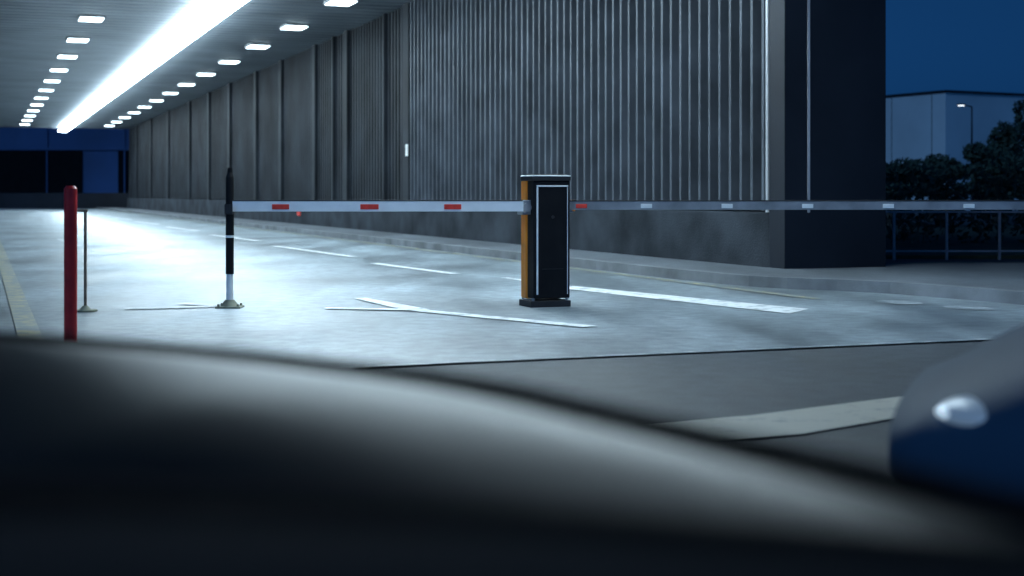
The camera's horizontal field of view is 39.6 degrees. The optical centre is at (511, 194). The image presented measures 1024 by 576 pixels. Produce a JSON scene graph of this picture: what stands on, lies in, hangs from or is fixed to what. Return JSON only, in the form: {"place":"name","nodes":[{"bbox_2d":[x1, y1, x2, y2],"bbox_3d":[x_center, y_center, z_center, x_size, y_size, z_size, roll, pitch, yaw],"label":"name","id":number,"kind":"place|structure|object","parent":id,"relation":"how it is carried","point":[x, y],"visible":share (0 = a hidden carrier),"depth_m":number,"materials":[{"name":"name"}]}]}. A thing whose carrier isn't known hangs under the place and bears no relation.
{"place":"outdoors","nodes":[
{"label":"outdoors","id":0,"kind":"place"},
{"bbox_2d":[0,127,128,192],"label":"walls","id":1,"kind":"structure","parent":0,"point":[100,171],"depth_m":112.00,"materials":[{"name":"blue paint"}]},
{"bbox_2d":[0,151,128,192],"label":"openings","id":2,"kind":"object","parent":1,"relation":"attached to","point":[22,171],"visible":0.39,"depth_m":111.94,"materials":[{"name":"black glass"}]},
{"bbox_2d":[0,128,128,192],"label":"mullions","id":3,"kind":"object","parent":1,"relation":"attached to","point":[47,148],"visible":0.23,"depth_m":111.85,"materials":[{"name":"metal"}]},
{"bbox_2d":[0,0,413,128],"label":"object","id":4,"kind":"object","parent":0,"point":[126,36],"visible":0.93,"depth_m":42.18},
{"bbox_2d":[30,103,43,105],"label":"ceiling light","id":5,"kind":"object","parent":4,"relation":"in","point":[36,104],"visible":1,"depth_m":67.82,"materials":[{"name":"white plastic"}]},
{"bbox_2d":[34,96,48,98],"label":"ceiling light","id":6,"kind":"object","parent":4,"relation":"in","point":[41,97],"visible":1,"depth_m":63.03,"materials":[{"name":"white plastic"}]},
{"bbox_2d":[38,88,54,91],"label":"ceiling light","id":7,"kind":"object","parent":4,"relation":"in","point":[46,89],"visible":1,"depth_m":58.28,"materials":[{"name":"white plastic"}]},
{"bbox_2d":[43,79,60,82],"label":"ceiling light","id":8,"kind":"object","parent":4,"relation":"in","point":[52,80],"visible":1,"depth_m":53.56,"materials":[{"name":"white plastic"}]},
{"bbox_2d":[49,67,68,71],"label":"ceiling light","id":9,"kind":"object","parent":4,"relation":"in","point":[58,69],"visible":1,"depth_m":48.81,"materials":[{"name":"white plastic"}]},
{"bbox_2d":[56,54,78,58],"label":"ceiling light","id":10,"kind":"object","parent":4,"relation":"in","point":[71,56],"visible":1,"depth_m":44.08,"materials":[{"name":"white plastic"}]},
{"bbox_2d":[65,36,90,42],"bbox_3d":[-12.089,-4.309,39.601,0.620,0.069,0.860,0,0,-20],"label":"ceiling light","id":11,"kind":"object","parent":4,"relation":"in","point":[78,39],"visible":1,"depth_m":39.30,"materials":[{"name":"white plastic"}]},
{"bbox_2d":[77,15,105,21],"bbox_3d":[-10.310,-4.309,34.843,0.620,0.069,0.860,0,0,-21],"label":"ceiling light","id":12,"kind":"object","parent":4,"relation":"in","point":[92,18],"visible":1,"depth_m":34.56,"materials":[{"name":"white plastic"}]},
{"bbox_2d":[137,105,151,107],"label":"ceiling light","id":13,"kind":"object","parent":4,"relation":"in","point":[141,106],"visible":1,"depth_m":69.58,"materials":[{"name":"white plastic"}]},
{"bbox_2d":[58,0,248,131],"bbox_3d":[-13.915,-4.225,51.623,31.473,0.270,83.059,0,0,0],"label":"ceiling strip light","id":14,"kind":"object","parent":4,"relation":"attached to","point":[210,16],"visible":1,"depth_m":40.42,"materials":[{"name":"white plastic"}]},
{"bbox_2d":[149,99,164,101],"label":"ceiling light","id":15,"kind":"object","parent":4,"relation":"in","point":[155,100],"visible":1,"depth_m":64.82,"materials":[{"name":"white plastic"}]},
{"bbox_2d":[162,91,178,94],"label":"ceiling light","id":16,"kind":"object","parent":4,"relation":"in","point":[169,92],"visible":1,"depth_m":60.05,"materials":[{"name":"white plastic"}]},
{"bbox_2d":[177,82,195,85],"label":"ceiling light","id":17,"kind":"object","parent":4,"relation":"in","point":[185,84],"visible":1,"depth_m":55.31,"materials":[{"name":"white plastic"}]},
{"bbox_2d":[196,72,216,75],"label":"ceiling light","id":18,"kind":"object","parent":4,"relation":"in","point":[205,73],"visible":1,"depth_m":50.58,"materials":[{"name":"white plastic"}]},
{"bbox_2d":[218,59,240,63],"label":"ceiling light","id":19,"kind":"object","parent":4,"relation":"in","point":[229,61],"visible":1,"depth_m":45.80,"materials":[{"name":"white plastic"}]},
{"bbox_2d":[245,43,270,48],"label":"ceiling light","id":20,"kind":"object","parent":4,"relation":"in","point":[256,46],"visible":1,"depth_m":41.10,"materials":[{"name":"white plastic"}]},
{"bbox_2d":[279,23,309,29],"bbox_3d":[-5.608,-4.309,36.600,0.620,0.069,0.860,0,0,-21],"label":"ceiling light","id":21,"kind":"object","parent":4,"relation":"in","point":[287,26],"visible":1,"depth_m":36.36,"materials":[{"name":"white plastic"}]},
{"bbox_2d":[323,0,358,5],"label":"ceiling light","id":22,"kind":"object","parent":4,"relation":"in","point":[339,2],"visible":1,"depth_m":31.72,"materials":[{"name":"white plastic"}]},
{"bbox_2d":[0,209,1023,365],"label":"road","id":23,"kind":"structure","parent":0,"point":[285,297],"depth_m":12.75,"materials":[{"name":"concrete"}]},
{"bbox_2d":[64,186,76,335],"bbox_3d":[-2.700,0.470,8.700,0.200,1.047,0.200,0,0,0],"label":"bollard","id":24,"kind":"object","parent":23,"relation":"on","point":[70,260],"visible":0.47,"depth_m":8.67,"materials":[{"name":"metal"}]},
{"bbox_2d":[77,209,97,311],"bbox_3d":[-3.630,0.560,12.100,0.200,0.865,0.200,0,0,0],"label":"steel stanchion","id":25,"kind":"object","parent":23,"relation":"on","point":[85,307],"visible":0.84,"depth_m":12.09,"materials":[{"name":"silver metal"}]},
{"bbox_2d":[215,168,243,308],"bbox_3d":[-2.480,0.381,12.500,0.220,1.231,0.200,0,0,0],"label":"boom support post","id":26,"kind":"object","parent":23,"relation":"on","point":[229,302],"visible":1,"depth_m":12.47,"materials":[{"name":"black metal"}]},
{"bbox_2d":[0,208,993,435],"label":"road markings","id":27,"kind":"object","parent":23,"relation":"on","point":[804,420],"visible":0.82,"depth_m":10.18,"materials":[{"name":"white paint"}]},
{"bbox_2d":[232,174,1023,307],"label":"boom barrier","id":28,"kind":"object","parent":23,"relation":"on","point":[545,206],"visible":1,"depth_m":12.60,"materials":[{"name":"white metal"}]},
{"bbox_2d":[528,181,569,298],"bbox_3d":[0.307,0.400,12.708,0.345,1.040,0.265,0,0,-21],"label":"front door","id":29,"kind":"structure","parent":28,"relation":"in","point":[552,233],"depth_m":12.58,"materials":[{"name":"black metal"}]},
{"bbox_2d":[96,207,1023,304],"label":"pavement","id":30,"kind":"structure","parent":0,"point":[996,282],"depth_m":16.77,"materials":[{"name":"concrete"}]},
{"bbox_2d":[735,0,885,268],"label":"corner block","id":31,"kind":"structure","parent":30,"relation":"on","point":[847,99],"depth_m":17.31,"materials":[{"name":"grey concrete"}]},
{"bbox_2d":[766,0,809,212],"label":"corner trim","id":32,"kind":"structure","parent":31,"relation":"attached to","point":[808,100],"depth_m":17.18,"materials":[{"name":"metal"}]},
{"bbox_2d":[886,211,1023,259],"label":"fence","id":33,"kind":"object","parent":30,"relation":"on","point":[946,250],"visible":0.64,"depth_m":21.58,"materials":[{"name":"metal"}]},
{"bbox_2d":[403,213,1023,464],"bbox_3d":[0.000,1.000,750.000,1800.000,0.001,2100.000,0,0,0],"label":"ground","id":34,"kind":"structure","parent":0,"point":[695,386],"depth_m":7.73,"materials":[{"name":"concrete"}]},
{"bbox_2d":[0,193,219,208],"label":"wall","id":35,"kind":"structure","parent":34,"relation":"on","point":[41,200],"depth_m":99.80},
{"bbox_2d":[127,198,768,266],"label":"plinth","id":36,"kind":"structure","parent":34,"relation":"on","point":[730,237],"depth_m":22.09,"materials":[{"name":"grey concrete"}]},
{"bbox_2d":[130,197,761,210],"bbox_3d":[-10.709,-2.900,55.757,0.500,6.220,81.500,0,0,-21],"label":"wall backing","id":37,"kind":"object","parent":36,"relation":"on","point":[737,210],"depth_m":18.44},
{"bbox_2d":[135,2,409,199],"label":"pilasters","id":38,"kind":"object","parent":37,"relation":"attached to","point":[405,104],"visible":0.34,"depth_m":39.14,"materials":[{"name":"grey metal"}]},
{"bbox_2d":[405,144,407,155],"bbox_3d":[-2.380,-1.000,32.181,0.020,0.260,0.160,0,0,-21],"label":"wall sign","id":39,"kind":"object","parent":38,"relation":"attached to","point":[406,149],"visible":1,"depth_m":32.17,"materials":[{"name":"white plastic"}]},
{"bbox_2d":[129,0,765,210],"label":"vertical fins","id":40,"kind":"object","parent":37,"relation":"attached to","point":[630,99],"visible":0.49,"depth_m":25.96,"materials":[{"name":"grey metal"}]},
{"bbox_2d":[0,332,1023,575],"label":"car","id":41,"kind":"object","parent":34,"relation":"on","point":[121,457],"visible":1,"depth_m":0.98,"materials":[{"name":"black metal"}]},
{"bbox_2d":[893,153,962,221],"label":"tree","id":42,"kind":"object","parent":34,"relation":"on","point":[934,159],"visible":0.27,"depth_m":51.97,"materials":[{"name":"green plant"}]},
{"bbox_2d":[886,225,1023,258],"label":"planting bed","id":43,"kind":"object","parent":34,"relation":"on","point":[1010,242],"depth_m":26.17,"materials":[{"name":"green plant"}]},
{"bbox_2d":[886,159,940,227],"bbox_3d":[10.841,0.003,39.943,2.229,2.017,2.444,0,0,0],"label":"tree","id":44,"kind":"object","parent":43,"relation":"on","point":[902,169],"visible":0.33,"depth_m":39.19,"materials":[{"name":"green plant"}]},
{"bbox_2d":[907,161,988,225],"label":"tree","id":45,"kind":"object","parent":43,"relation":"on","point":[947,169],"visible":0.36,"depth_m":41.28,"materials":[{"name":"green plant"}]},
{"bbox_2d":[886,151,1023,243],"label":"hedge","id":46,"kind":"object","parent":43,"relation":"on","point":[1011,179],"visible":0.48,"depth_m":27.37,"materials":[{"name":"green plant"}]},
{"bbox_2d":[969,154,1023,199],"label":"tree","id":47,"kind":"object","parent":43,"relation":"on","point":[995,171],"visible":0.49,"depth_m":37.59,"materials":[{"name":"green plant"}]},
{"bbox_2d":[889,324,1023,495],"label":"car","id":48,"kind":"object","parent":34,"relation":"on","point":[960,417],"visible":0.98,"depth_m":2.99,"materials":[{"name":"blue paint"}]},
{"bbox_2d":[957,104,972,217],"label":"street lamp","id":49,"kind":"object","parent":34,"relation":"on","point":[971,198],"visible":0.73,"depth_m":59.97,"materials":[{"name":"grey metal"}]},
{"bbox_2d":[962,141,1023,224],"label":"tree","id":50,"kind":"object","parent":34,"relation":"on","point":[980,152],"visible":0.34,"depth_m":45.90,"materials":[{"name":"green plant"}]},
{"bbox_2d":[986,100,1023,221],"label":"tree","id":51,"kind":"object","parent":34,"relation":"on","point":[1009,135],"visible":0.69,"depth_m":49.40,"materials":[{"name":"green plant"}]},
{"bbox_2d":[886,90,1023,210],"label":"warehouse","id":52,"kind":"structure","parent":0,"point":[919,125],"depth_m":77.96,"materials":[{"name":"grey metal"}]},
{"bbox_2d":[886,0,1023,94],"label":"sky","id":53,"kind":"structure","parent":0,"point":[932,45],"materials":[{"name":"blue"}]}
]}

